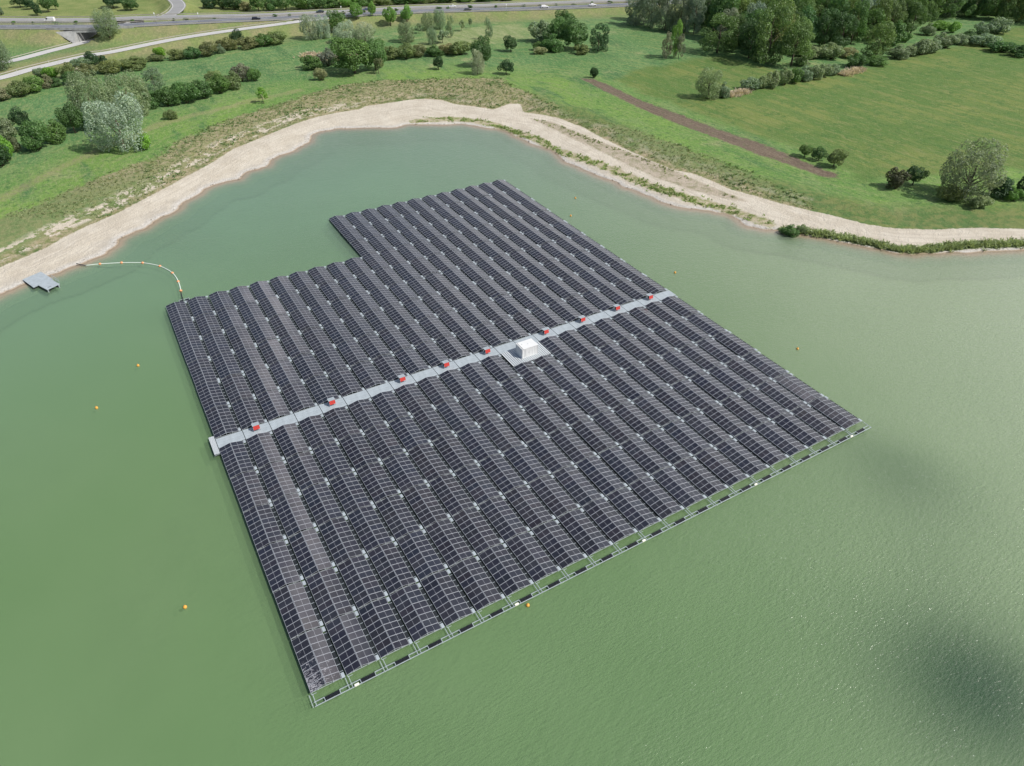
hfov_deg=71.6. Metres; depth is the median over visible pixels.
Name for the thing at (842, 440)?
float frame
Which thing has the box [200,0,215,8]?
shrub
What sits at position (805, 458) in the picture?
float frame
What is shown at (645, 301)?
walkway deck
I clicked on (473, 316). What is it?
solar raft
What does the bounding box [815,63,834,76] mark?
shrub
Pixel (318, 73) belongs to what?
shrub
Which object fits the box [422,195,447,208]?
solar raft
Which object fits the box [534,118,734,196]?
track weeds
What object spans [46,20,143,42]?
road bridge
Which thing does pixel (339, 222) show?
solar raft
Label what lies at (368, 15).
road marking
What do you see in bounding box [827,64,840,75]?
shrub
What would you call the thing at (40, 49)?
guard rail
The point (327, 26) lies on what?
willow tree
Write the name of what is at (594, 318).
walkway deck
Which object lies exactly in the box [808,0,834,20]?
forest tree
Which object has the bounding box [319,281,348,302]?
solar raft
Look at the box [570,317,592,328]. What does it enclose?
walkway deck
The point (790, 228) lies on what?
shrub
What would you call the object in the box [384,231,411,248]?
solar raft
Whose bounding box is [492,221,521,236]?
solar raft
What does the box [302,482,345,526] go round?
solar raft
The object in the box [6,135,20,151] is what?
shrub
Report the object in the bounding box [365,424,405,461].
solar raft
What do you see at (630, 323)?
solar raft
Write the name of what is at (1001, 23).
shrub
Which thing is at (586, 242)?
solar raft
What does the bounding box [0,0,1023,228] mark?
meadow ground
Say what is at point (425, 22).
willow tree
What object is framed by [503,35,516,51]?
broadleaf tree
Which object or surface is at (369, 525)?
solar raft
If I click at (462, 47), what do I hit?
shrub
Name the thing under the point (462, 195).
solar raft
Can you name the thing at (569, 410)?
solar raft
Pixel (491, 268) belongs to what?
solar raft
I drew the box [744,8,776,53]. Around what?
forest tree
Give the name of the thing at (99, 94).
willow tree
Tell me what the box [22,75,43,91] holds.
shrub
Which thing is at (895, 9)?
forest tree
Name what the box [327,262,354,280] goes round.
solar raft
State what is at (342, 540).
solar raft
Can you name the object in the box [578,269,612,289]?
solar raft
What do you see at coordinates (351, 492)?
solar raft
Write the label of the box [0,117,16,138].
shrub
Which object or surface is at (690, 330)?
solar raft
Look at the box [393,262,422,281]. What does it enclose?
solar raft
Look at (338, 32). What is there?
willow tree
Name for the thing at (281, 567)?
solar raft
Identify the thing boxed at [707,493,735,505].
float frame
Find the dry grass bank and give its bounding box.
[0,77,816,266]
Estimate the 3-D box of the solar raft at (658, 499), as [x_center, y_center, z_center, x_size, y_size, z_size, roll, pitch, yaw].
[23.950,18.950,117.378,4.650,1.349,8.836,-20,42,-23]
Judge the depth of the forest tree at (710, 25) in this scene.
370.80 m
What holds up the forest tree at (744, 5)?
on the meadow ground at (47, 170)
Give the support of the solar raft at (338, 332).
on the lake water
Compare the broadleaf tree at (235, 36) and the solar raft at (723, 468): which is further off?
the broadleaf tree at (235, 36)
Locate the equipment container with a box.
[516,338,537,358]
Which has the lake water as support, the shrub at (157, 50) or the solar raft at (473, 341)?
the solar raft at (473, 341)
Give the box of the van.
[44,17,54,20]
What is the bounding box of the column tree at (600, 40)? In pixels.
[589,23,609,52]
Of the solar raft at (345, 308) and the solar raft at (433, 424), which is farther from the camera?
the solar raft at (345, 308)
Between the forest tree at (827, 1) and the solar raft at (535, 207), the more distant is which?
the forest tree at (827, 1)
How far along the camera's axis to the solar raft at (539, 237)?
192.09 m
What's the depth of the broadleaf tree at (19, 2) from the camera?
430.77 m
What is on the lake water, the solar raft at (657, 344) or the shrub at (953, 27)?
the solar raft at (657, 344)
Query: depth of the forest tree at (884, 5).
361.05 m
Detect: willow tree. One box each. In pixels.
[0,40,12,70]
[64,69,117,124]
[80,88,150,152]
[89,6,121,37]
[103,69,151,117]
[299,14,318,38]
[314,14,330,38]
[332,19,357,44]
[353,21,375,42]
[397,20,414,42]
[420,13,434,29]
[426,27,437,44]
[433,9,445,29]
[470,49,484,74]
[695,66,722,100]
[939,137,1009,201]
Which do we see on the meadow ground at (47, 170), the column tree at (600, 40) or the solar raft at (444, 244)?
the column tree at (600, 40)
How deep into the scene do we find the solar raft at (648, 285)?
171.86 m
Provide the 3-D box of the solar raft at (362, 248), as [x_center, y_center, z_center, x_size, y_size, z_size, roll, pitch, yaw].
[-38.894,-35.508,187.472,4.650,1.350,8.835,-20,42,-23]
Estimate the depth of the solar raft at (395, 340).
153.12 m
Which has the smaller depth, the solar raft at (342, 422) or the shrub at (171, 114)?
the solar raft at (342, 422)
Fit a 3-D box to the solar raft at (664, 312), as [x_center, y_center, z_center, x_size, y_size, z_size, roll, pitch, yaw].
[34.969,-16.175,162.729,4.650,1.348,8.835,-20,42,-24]
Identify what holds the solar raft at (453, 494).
on the lake water
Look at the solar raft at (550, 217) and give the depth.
201.95 m
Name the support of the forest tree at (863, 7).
on the meadow ground at (47, 170)
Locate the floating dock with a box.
[22,272,59,291]
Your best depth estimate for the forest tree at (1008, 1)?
403.53 m
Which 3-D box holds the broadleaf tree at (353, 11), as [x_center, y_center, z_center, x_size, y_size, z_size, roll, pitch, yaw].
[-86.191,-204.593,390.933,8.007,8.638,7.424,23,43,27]
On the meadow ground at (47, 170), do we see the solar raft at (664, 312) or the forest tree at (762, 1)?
the forest tree at (762, 1)
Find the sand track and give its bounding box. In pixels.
[0,98,1023,293]
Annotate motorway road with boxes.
[0,0,625,21]
[0,0,681,28]
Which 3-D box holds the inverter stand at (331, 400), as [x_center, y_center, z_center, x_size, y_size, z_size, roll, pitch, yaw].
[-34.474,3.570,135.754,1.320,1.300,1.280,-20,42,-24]
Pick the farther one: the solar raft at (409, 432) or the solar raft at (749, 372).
the solar raft at (749, 372)
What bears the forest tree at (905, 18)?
on the meadow ground at (47, 170)
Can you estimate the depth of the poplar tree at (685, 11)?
397.03 m
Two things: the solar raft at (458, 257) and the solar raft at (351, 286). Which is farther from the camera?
the solar raft at (458, 257)
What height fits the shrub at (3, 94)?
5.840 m
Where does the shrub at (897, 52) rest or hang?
on the pasture ground at (931, 112)
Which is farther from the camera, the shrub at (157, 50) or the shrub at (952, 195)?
the shrub at (157, 50)
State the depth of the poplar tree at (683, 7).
376.32 m
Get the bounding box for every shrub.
[0,87,11,100]
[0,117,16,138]
[0,135,13,161]
[0,143,11,165]
[3,80,31,96]
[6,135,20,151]
[18,119,49,149]
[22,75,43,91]
[32,68,44,76]
[40,67,58,77]
[40,74,52,88]
[40,119,66,143]
[48,77,61,86]
[54,62,75,74]
[61,70,79,82]
[69,57,92,66]
[72,114,96,128]
[75,63,97,75]
[95,59,123,73]
[97,55,106,62]
[119,55,147,70]
[136,132,150,149]
[143,90,160,108]
[145,55,165,60]
[152,47,165,54]
[153,86,180,105]
[162,109,177,119]
[167,49,185,59]
[168,81,199,102]
[182,46,200,58]
[190,79,212,98]
[198,41,217,55]
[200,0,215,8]
[204,70,220,83]
[207,73,230,92]
[212,0,230,8]
[215,37,237,49]
[215,44,225,53]
[223,0,241,9]
[223,70,241,89]
[230,63,250,80]
[235,36,258,49]
[238,1,250,10]
[246,68,260,80]
[253,33,272,46]
[264,0,276,10]
[265,30,286,43]
[291,0,308,9]
[299,55,322,69]
[305,0,326,8]
[312,68,326,79]
[316,47,337,65]
[320,0,339,7]
[339,0,357,6]
[357,0,372,6]
[373,0,392,5]
[384,46,399,59]
[389,0,408,3]
[393,42,416,58]
[405,0,424,3]
[411,44,426,56]
[422,0,437,3]
[424,44,443,56]
[438,43,458,54]
[449,41,471,54]
[527,19,551,41]
[533,41,543,48]
[533,46,547,53]
[540,33,563,51]
[573,44,588,54]
[590,67,598,77]
[715,81,730,97]
[739,77,763,89]
[757,75,772,88]
[767,70,779,88]
[778,67,793,84]
[779,224,799,237]
[790,68,804,82]
[793,55,810,65]
[796,65,813,81]
[796,224,808,232]
[797,46,822,58]
[806,65,824,79]
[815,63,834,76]
[820,42,845,58]
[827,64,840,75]
[838,47,858,57]
[847,53,869,65]
[868,55,888,65]
[883,20,906,45]
[884,44,909,59]
[885,167,911,188]
[901,32,912,42]
[903,45,919,56]
[911,39,937,54]
[919,22,936,35]
[925,38,941,52]
[928,20,950,29]
[933,32,960,47]
[936,184,968,201]
[947,20,961,32]
[953,33,969,44]
[962,29,977,42]
[969,33,1002,46]
[969,195,994,207]
[973,21,996,33]
[986,41,1020,51]
[987,176,1014,198]
[989,17,1014,33]
[1004,186,1023,200]
[1009,45,1023,57]
[1016,176,1023,197]
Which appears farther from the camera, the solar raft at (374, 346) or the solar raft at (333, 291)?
the solar raft at (333, 291)
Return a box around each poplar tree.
[625,0,646,25]
[640,0,662,28]
[647,0,671,22]
[655,0,676,30]
[671,0,692,32]
[676,0,697,21]
[685,0,706,33]
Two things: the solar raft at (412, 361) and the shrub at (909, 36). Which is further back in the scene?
the shrub at (909, 36)
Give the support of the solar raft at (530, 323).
on the lake water
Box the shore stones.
[55,123,896,271]
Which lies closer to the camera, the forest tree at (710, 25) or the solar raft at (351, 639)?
the solar raft at (351, 639)
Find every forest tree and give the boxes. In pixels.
[698,12,738,52]
[701,0,714,26]
[704,1,722,24]
[706,0,719,31]
[710,0,740,33]
[715,7,742,43]
[728,0,755,34]
[732,12,746,45]
[738,0,766,40]
[738,18,769,57]
[739,8,758,22]
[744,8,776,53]
[749,0,793,63]
[757,0,775,8]
[766,12,794,45]
[770,0,799,51]
[773,21,815,65]
[789,16,815,54]
[790,11,804,37]
[794,0,818,16]
[795,0,814,18]
[801,5,821,42]
[807,2,823,33]
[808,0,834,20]
[814,8,841,47]
[817,0,849,41]
[818,0,835,35]
[827,12,859,48]
[830,0,862,39]
[844,0,869,43]
[856,0,873,36]
[856,7,886,38]
[860,20,896,56]
[867,0,892,37]
[880,0,906,36]
[888,0,915,21]
[896,0,917,30]
[903,1,931,32]
[906,0,928,26]
[922,0,942,20]
[922,0,949,16]
[939,0,965,17]
[942,0,962,16]
[958,0,976,16]
[961,0,981,15]
[976,0,1007,14]
[984,0,1005,16]
[998,0,1023,19]
[1007,0,1023,21]
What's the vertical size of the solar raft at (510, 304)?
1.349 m
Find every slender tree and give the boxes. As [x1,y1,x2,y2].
[140,66,165,91]
[445,15,454,36]
[484,17,492,37]
[661,31,672,58]
[669,19,682,57]
[673,33,685,58]
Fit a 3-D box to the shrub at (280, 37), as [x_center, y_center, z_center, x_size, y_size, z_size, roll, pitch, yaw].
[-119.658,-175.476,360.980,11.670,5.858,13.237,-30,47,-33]
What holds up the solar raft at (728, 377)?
on the lake water
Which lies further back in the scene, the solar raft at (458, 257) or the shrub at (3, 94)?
the shrub at (3, 94)
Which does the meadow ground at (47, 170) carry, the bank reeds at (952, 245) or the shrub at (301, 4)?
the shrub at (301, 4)
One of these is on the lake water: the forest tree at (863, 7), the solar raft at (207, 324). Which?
the solar raft at (207, 324)
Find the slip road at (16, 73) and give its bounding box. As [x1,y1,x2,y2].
[0,18,328,79]
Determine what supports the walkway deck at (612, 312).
on the lake water
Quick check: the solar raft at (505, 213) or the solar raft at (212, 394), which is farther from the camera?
the solar raft at (505, 213)
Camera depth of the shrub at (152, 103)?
275.09 m
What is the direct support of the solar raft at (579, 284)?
on the lake water
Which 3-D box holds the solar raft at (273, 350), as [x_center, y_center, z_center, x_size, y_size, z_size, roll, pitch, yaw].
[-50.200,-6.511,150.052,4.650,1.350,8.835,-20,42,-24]
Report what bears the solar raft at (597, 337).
on the lake water
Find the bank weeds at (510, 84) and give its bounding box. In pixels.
[99,76,814,217]
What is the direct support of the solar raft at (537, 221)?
on the lake water
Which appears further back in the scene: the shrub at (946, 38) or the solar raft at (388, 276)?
the shrub at (946, 38)
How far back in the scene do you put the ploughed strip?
254.62 m
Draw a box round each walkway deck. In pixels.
[215,431,245,447]
[242,422,271,438]
[269,414,297,429]
[294,406,322,421]
[319,398,346,413]
[343,390,370,404]
[367,382,393,396]
[389,375,415,389]
[411,368,437,381]
[433,361,458,374]
[454,354,479,367]
[474,348,498,361]
[494,341,515,354]
[514,335,537,342]
[533,329,556,340]
[552,323,574,334]
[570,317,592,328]
[587,311,609,322]
[604,306,626,317]
[622,301,643,311]
[637,296,659,305]
[653,290,675,300]
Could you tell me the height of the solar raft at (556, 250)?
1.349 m
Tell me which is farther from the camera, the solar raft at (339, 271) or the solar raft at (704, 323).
the solar raft at (339, 271)
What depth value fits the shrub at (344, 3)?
434.36 m
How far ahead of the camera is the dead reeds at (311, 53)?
340.08 m
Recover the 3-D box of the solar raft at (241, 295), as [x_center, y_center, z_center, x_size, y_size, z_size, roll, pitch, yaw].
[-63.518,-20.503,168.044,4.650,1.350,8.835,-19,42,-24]
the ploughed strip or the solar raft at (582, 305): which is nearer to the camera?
the solar raft at (582, 305)
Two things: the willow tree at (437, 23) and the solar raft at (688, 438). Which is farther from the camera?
the willow tree at (437, 23)
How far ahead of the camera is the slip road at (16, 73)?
350.34 m
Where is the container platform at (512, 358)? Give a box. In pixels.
[501,341,550,366]
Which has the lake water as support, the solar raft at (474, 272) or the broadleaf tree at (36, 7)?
the solar raft at (474, 272)
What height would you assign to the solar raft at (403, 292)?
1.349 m
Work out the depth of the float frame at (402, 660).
94.28 m
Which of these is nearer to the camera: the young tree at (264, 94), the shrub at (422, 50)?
the young tree at (264, 94)
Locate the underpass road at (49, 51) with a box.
[6,38,93,62]
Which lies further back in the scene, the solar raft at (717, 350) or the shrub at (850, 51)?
the shrub at (850, 51)
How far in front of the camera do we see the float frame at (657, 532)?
111.44 m
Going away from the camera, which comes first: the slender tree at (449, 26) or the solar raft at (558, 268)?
the solar raft at (558, 268)
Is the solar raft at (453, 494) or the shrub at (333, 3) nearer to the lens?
the solar raft at (453, 494)
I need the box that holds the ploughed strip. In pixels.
[582,78,840,177]
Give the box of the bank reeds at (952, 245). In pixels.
[779,225,1023,254]
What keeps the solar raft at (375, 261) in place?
on the lake water
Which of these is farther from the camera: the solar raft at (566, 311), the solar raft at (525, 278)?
the solar raft at (525, 278)
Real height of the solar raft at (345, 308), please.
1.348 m
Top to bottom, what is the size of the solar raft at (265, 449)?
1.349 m
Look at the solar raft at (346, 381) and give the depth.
141.41 m
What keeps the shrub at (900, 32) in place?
on the meadow ground at (47, 170)
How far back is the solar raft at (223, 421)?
131.81 m
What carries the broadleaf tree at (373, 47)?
on the meadow ground at (47, 170)
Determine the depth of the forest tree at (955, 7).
403.57 m
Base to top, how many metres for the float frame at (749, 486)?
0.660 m
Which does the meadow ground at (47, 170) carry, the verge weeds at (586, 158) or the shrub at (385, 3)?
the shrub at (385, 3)
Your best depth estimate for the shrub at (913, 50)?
340.13 m
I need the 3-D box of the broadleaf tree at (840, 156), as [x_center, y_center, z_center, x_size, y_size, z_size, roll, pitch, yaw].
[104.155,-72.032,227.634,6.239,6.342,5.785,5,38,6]
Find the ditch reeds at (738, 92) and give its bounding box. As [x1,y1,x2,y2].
[724,87,754,97]
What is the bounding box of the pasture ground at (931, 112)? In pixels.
[605,23,1023,185]
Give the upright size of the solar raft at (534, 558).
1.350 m
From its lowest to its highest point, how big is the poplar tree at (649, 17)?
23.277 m
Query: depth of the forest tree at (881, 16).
359.62 m
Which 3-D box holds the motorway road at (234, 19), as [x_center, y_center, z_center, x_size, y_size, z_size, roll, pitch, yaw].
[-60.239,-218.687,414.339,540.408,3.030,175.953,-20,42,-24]
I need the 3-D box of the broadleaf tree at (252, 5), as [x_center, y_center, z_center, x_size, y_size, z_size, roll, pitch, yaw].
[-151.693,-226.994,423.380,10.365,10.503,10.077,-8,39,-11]
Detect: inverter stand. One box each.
[251,422,260,429]
[327,397,335,404]
[398,374,405,383]
[441,360,449,368]
[483,346,490,354]
[542,327,548,333]
[578,315,585,321]
[613,304,619,309]
[646,293,652,298]
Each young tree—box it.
[255,87,267,102]
[373,58,383,72]
[414,23,422,30]
[438,30,448,42]
[459,19,464,27]
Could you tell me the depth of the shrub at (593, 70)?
310.71 m
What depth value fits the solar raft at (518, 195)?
213.98 m
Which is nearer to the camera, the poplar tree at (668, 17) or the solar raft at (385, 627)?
the solar raft at (385, 627)
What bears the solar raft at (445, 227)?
on the lake water
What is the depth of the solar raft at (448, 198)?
212.40 m
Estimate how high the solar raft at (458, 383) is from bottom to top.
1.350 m
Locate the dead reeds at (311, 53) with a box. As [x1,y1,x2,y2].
[293,50,357,60]
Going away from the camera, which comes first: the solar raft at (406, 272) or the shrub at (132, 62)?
the solar raft at (406, 272)
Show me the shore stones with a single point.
(393, 127)
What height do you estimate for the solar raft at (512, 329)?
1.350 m
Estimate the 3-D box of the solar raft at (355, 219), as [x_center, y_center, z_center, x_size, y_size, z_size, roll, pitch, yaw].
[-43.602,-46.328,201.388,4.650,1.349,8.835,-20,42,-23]
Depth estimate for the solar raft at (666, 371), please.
144.39 m
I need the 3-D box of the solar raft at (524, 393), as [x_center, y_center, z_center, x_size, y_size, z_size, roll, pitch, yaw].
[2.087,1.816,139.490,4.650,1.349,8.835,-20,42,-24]
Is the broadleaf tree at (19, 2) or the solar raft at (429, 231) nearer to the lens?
the solar raft at (429, 231)
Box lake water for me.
[0,124,1023,765]
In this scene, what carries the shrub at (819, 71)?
on the pasture ground at (931, 112)
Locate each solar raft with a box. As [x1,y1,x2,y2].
[166,301,193,323]
[172,319,200,343]
[180,338,209,364]
[187,296,214,317]
[188,358,219,386]
[195,313,223,336]
[196,380,229,411]
[203,331,232,357]
[205,405,240,438]
[209,291,236,311]
[212,351,243,379]
[217,308,245,330]
[219,440,256,478]
[221,373,254,403]
[226,326,256,350]
[229,285,257,308]
[231,397,266,429]
[231,470,270,512]
[235,345,267,373]
[238,302,267,325]
[243,503,286,550]
[246,366,279,395]
[246,431,284,468]
[248,319,278,343]
[250,281,277,301]
[257,389,292,420]
[257,540,303,592]
[258,339,290,365]
[259,296,288,320]
[259,460,299,501]
[269,314,299,339]
[269,359,302,389]
[270,276,297,295]
[273,422,311,458]
[273,492,316,538]
[273,580,323,640]
[279,291,309,314]
[280,332,312,360]
[281,382,316,414]
[287,451,327,490]
[289,271,317,291]
[289,527,335,580]
[290,308,321,331]
[291,626,344,694]
[292,352,326,380]
[299,414,337,450]
[300,286,328,308]
[302,327,334,352]
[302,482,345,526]
[305,375,341,405]
[306,567,356,624]
[308,266,336,286]
[311,303,341,325]
[314,442,354,481]
[315,346,348,375]
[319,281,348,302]
[319,516,365,566]
[323,320,355,346]
[324,406,362,441]
[326,611,379,676]
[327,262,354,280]
[328,367,364,398]
[329,215,354,230]
[330,472,373,515]
[331,297,361,320]
[336,340,371,367]
[338,277,367,297]
[338,554,387,609]
[339,227,365,244]
[340,432,380,470]
[344,315,376,339]
[345,212,370,226]
[345,257,372,276]
[348,398,386,432]
[348,505,394,553]
[350,239,378,257]
[351,292,382,314]
[351,361,387,390]
[356,223,382,239]
[357,272,386,291]
[357,461,400,504]
[358,333,392,360]
[358,597,412,659]
[361,208,386,222]
[363,253,391,271]
[364,309,396,333]
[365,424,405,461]
[368,236,394,252]
[368,541,418,595]
[370,287,401,309]
[371,390,410,423]
[372,220,398,235]
[373,354,408,383]
[375,267,405,287]
[376,494,422,540]
[377,205,402,219]
[379,327,413,353]
[380,249,408,266]
[383,452,427,493]
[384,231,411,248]
[384,304,416,326]
[388,216,414,231]
[389,282,420,303]
[389,415,430,451]
[390,583,444,643]
[392,202,417,215]
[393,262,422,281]
[394,347,430,374]
[395,383,434,415]
[397,244,425,262]
[397,529,447,580]
[399,321,433,346]
[401,228,428,244]
[403,298,435,321]
[403,483,450,528]
[404,212,430,227]
[407,198,432,211]
[407,277,438,298]
[408,443,452,483]
[411,258,440,277]
[413,407,454,443]
[414,240,442,257]
[415,341,451,367]
[416,224,444,239]
[417,375,456,407]
[419,209,445,223]
[419,316,453,340]
[420,569,475,627]
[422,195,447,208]
[422,293,454,315]
[425,273,456,292]
[425,518,476,568]
[428,253,457,272]
[429,473,476,517]
[430,236,458,252]
[432,220,460,235]
[433,434,477,472]
[434,206,461,221]
[436,192,461,205]
[436,335,472,360]
[436,399,477,434]
[438,310,472,334]
[439,368,478,398]
[440,288,473,309]
[443,268,474,287]
[444,249,474,267]
[446,232,475,248]
[448,217,475,231]
[449,202,475,216]
[450,556,505,612]
[451,189,476,203]
[453,506,503,555]
[455,463,502,506]
[456,328,492,353]
[457,304,491,328]
[457,425,501,463]
[458,283,491,304]
[458,392,499,425]
[459,263,490,282]
[460,361,499,391]
[461,245,490,263]
[462,228,490,244]
[463,213,490,227]
[464,185,490,198]
[464,199,490,212]
[475,322,511,347]
[476,259,508,277]
[476,278,508,299]
[476,299,510,322]
[477,224,506,240]
[477,241,507,258]
[478,183,503,195]
[478,196,504,209]
[478,210,505,223]
[479,453,527,495]
[479,495,529,543]
[479,543,533,597]
[480,384,522,416]
[480,417,524,452]
[481,354,520,383]
[492,180,517,193]
[492,192,518,205]
[492,206,520,220]
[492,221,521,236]
[493,237,522,254]
[493,254,524,272]
[493,273,526,293]
[494,294,528,316]
[494,317,530,341]
[501,377,543,408]
[502,408,547,444]
[503,444,550,484]
[505,485,555,530]
[506,189,532,202]
[506,203,534,216]
[506,531,560,583]
[507,217,536,232]
[508,233,538,249]
[510,250,541,268]
[510,269,543,288]
[511,289,546,310]
[512,311,549,334]
[513,361,539,376]
[520,199,548,213]
[522,214,550,228]
[522,369,564,400]
[523,229,553,245]
[525,246,556,263]
[525,400,569,434]
[527,264,559,283]
[527,435,573,474]
[528,284,563,304]
[529,475,580,519]
[530,305,567,329]
[532,520,587,569]
[533,354,559,369]
[536,210,564,225]
[538,225,568,241]
[539,335,578,362]
[540,242,572,259]
[543,259,576,278]
[543,363,584,392]
[545,279,579,299]
[546,393,589,426]
[548,300,583,323]
[549,427,596,464]
[553,221,582,236]
[553,465,604,507]
[555,237,587,254]
[558,329,597,355]
[558,508,612,556]
[559,255,591,273]
[562,274,596,294]
[562,355,604,384]
[566,295,602,316]
[566,385,610,417]
[570,234,601,250]
[571,418,618,454]
[574,251,606,268]
[576,323,615,348]
[576,455,627,496]
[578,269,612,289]
[581,349,623,377]
[582,290,615,310]
[582,497,637,543]
[586,378,630,409]
[589,246,622,264]
[592,410,639,445]
[594,264,628,284]
[594,317,633,342]
[599,285,635,306]
[599,446,649,486]
[600,343,641,370]
[606,371,649,401]
[606,487,661,531]
[609,260,644,279]
[612,312,651,336]
[613,402,660,436]
[615,279,648,300]
[618,336,659,363]
[621,437,671,475]
[625,364,669,393]
[628,306,667,329]
[629,476,684,520]
[631,274,667,294]
[633,394,680,427]
[636,330,677,356]
[642,428,692,465]
[644,357,687,385]
[645,301,683,323]
[652,466,706,508]
[653,324,694,349]
[653,386,699,418]
[661,296,699,317]
[662,350,705,378]
[663,419,713,456]
[670,318,711,343]
[672,379,718,410]
[674,456,728,497]
[680,344,723,371]
[683,411,732,446]
[686,313,727,337]
[690,372,736,402]
[695,447,749,487]
[696,338,740,364]
[702,403,751,438]
[708,365,754,394]
[713,331,756,357]
[715,438,769,476]
[721,395,770,429]
[726,358,771,387]
[735,429,788,466]
[739,387,789,420]
[742,351,788,379]
[754,421,808,456]
[757,380,806,411]
[773,412,826,447]
[774,373,823,404]
[792,404,844,438]
[809,396,861,429]
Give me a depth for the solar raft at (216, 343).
151.83 m
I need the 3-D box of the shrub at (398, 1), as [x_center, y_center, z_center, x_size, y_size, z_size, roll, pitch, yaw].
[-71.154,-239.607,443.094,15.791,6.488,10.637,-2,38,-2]
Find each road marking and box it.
[2,21,289,75]
[36,0,580,18]
[134,6,618,26]
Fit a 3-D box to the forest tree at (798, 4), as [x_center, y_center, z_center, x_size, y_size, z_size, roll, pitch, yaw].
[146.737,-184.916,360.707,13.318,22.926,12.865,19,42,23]
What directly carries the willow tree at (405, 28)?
on the meadow ground at (47, 170)
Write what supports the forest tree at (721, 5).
on the meadow ground at (47, 170)
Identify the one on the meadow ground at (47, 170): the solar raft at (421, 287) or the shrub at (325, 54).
the shrub at (325, 54)
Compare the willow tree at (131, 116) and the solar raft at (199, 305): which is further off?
the willow tree at (131, 116)
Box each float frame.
[309,685,350,707]
[345,667,385,688]
[379,651,419,670]
[413,634,451,654]
[445,619,482,638]
[475,605,512,622]
[505,590,539,608]
[533,577,568,593]
[561,563,593,579]
[588,550,619,566]
[613,538,642,553]
[638,526,669,540]
[661,515,691,528]
[685,503,715,517]
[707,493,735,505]
[728,482,754,494]
[750,472,776,484]
[770,462,796,474]
[789,453,816,464]
[809,444,835,454]
[827,434,853,444]
[845,426,870,435]
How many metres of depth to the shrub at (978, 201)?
202.64 m
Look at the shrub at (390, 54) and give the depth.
334.93 m
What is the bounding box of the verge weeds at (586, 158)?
[419,116,773,223]
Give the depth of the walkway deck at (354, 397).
137.81 m
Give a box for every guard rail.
[0,0,546,16]
[0,1,617,22]
[0,1,634,24]
[0,2,684,29]
[0,19,294,74]
[11,42,70,57]
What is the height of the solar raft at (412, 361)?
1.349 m
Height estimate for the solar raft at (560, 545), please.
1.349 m
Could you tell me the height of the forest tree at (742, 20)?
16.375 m
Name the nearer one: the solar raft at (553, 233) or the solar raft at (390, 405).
the solar raft at (390, 405)
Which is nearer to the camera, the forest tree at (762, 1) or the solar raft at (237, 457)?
the solar raft at (237, 457)
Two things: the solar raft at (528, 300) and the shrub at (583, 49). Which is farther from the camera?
the shrub at (583, 49)
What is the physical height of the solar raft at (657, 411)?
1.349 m
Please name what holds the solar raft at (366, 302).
on the lake water
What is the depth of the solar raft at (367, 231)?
194.81 m
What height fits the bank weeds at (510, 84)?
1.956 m
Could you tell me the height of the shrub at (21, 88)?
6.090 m
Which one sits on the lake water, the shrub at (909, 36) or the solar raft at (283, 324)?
the solar raft at (283, 324)
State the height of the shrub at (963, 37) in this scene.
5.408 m
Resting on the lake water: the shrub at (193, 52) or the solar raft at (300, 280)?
the solar raft at (300, 280)
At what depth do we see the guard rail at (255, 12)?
396.42 m
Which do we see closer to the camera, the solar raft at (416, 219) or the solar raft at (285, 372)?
the solar raft at (285, 372)
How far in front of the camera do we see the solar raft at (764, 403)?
136.22 m
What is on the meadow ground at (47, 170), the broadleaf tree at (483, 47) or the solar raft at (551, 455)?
the broadleaf tree at (483, 47)
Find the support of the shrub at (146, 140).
on the meadow ground at (47, 170)
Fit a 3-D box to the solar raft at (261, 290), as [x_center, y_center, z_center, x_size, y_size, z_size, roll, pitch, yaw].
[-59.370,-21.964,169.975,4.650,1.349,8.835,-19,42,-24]
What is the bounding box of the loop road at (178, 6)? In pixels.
[163,0,185,14]
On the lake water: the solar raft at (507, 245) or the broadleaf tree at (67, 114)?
the solar raft at (507, 245)
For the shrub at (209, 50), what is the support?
on the meadow ground at (47, 170)
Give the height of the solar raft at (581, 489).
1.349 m
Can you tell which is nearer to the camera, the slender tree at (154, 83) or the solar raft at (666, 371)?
the solar raft at (666, 371)
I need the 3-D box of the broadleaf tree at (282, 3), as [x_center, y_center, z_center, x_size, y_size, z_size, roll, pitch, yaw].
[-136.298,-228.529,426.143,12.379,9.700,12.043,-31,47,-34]
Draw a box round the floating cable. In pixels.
[76,262,183,300]
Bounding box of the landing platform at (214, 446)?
[209,436,219,456]
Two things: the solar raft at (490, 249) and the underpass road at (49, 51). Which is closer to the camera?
the solar raft at (490, 249)
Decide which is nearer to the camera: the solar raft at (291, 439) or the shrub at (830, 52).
the solar raft at (291, 439)
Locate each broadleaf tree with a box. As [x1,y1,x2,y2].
[7,106,30,126]
[9,0,23,6]
[23,0,33,7]
[29,2,41,14]
[37,0,52,11]
[51,0,58,9]
[54,102,82,132]
[83,51,98,63]
[102,0,120,7]
[120,0,138,10]
[228,28,244,45]
[249,0,265,10]
[275,0,297,9]
[326,9,345,28]
[329,37,371,72]
[349,2,362,19]
[362,38,386,69]
[367,1,375,14]
[382,7,396,25]
[400,4,412,21]
[433,56,442,68]
[470,35,490,65]
[497,59,513,74]
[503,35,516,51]
[542,16,570,40]
[554,9,574,26]
[561,18,587,49]
[799,145,813,156]
[811,146,828,160]
[827,149,849,166]
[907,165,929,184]
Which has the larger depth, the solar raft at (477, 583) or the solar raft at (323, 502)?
the solar raft at (323, 502)
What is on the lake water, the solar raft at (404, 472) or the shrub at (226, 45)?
the solar raft at (404, 472)
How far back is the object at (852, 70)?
318.34 m

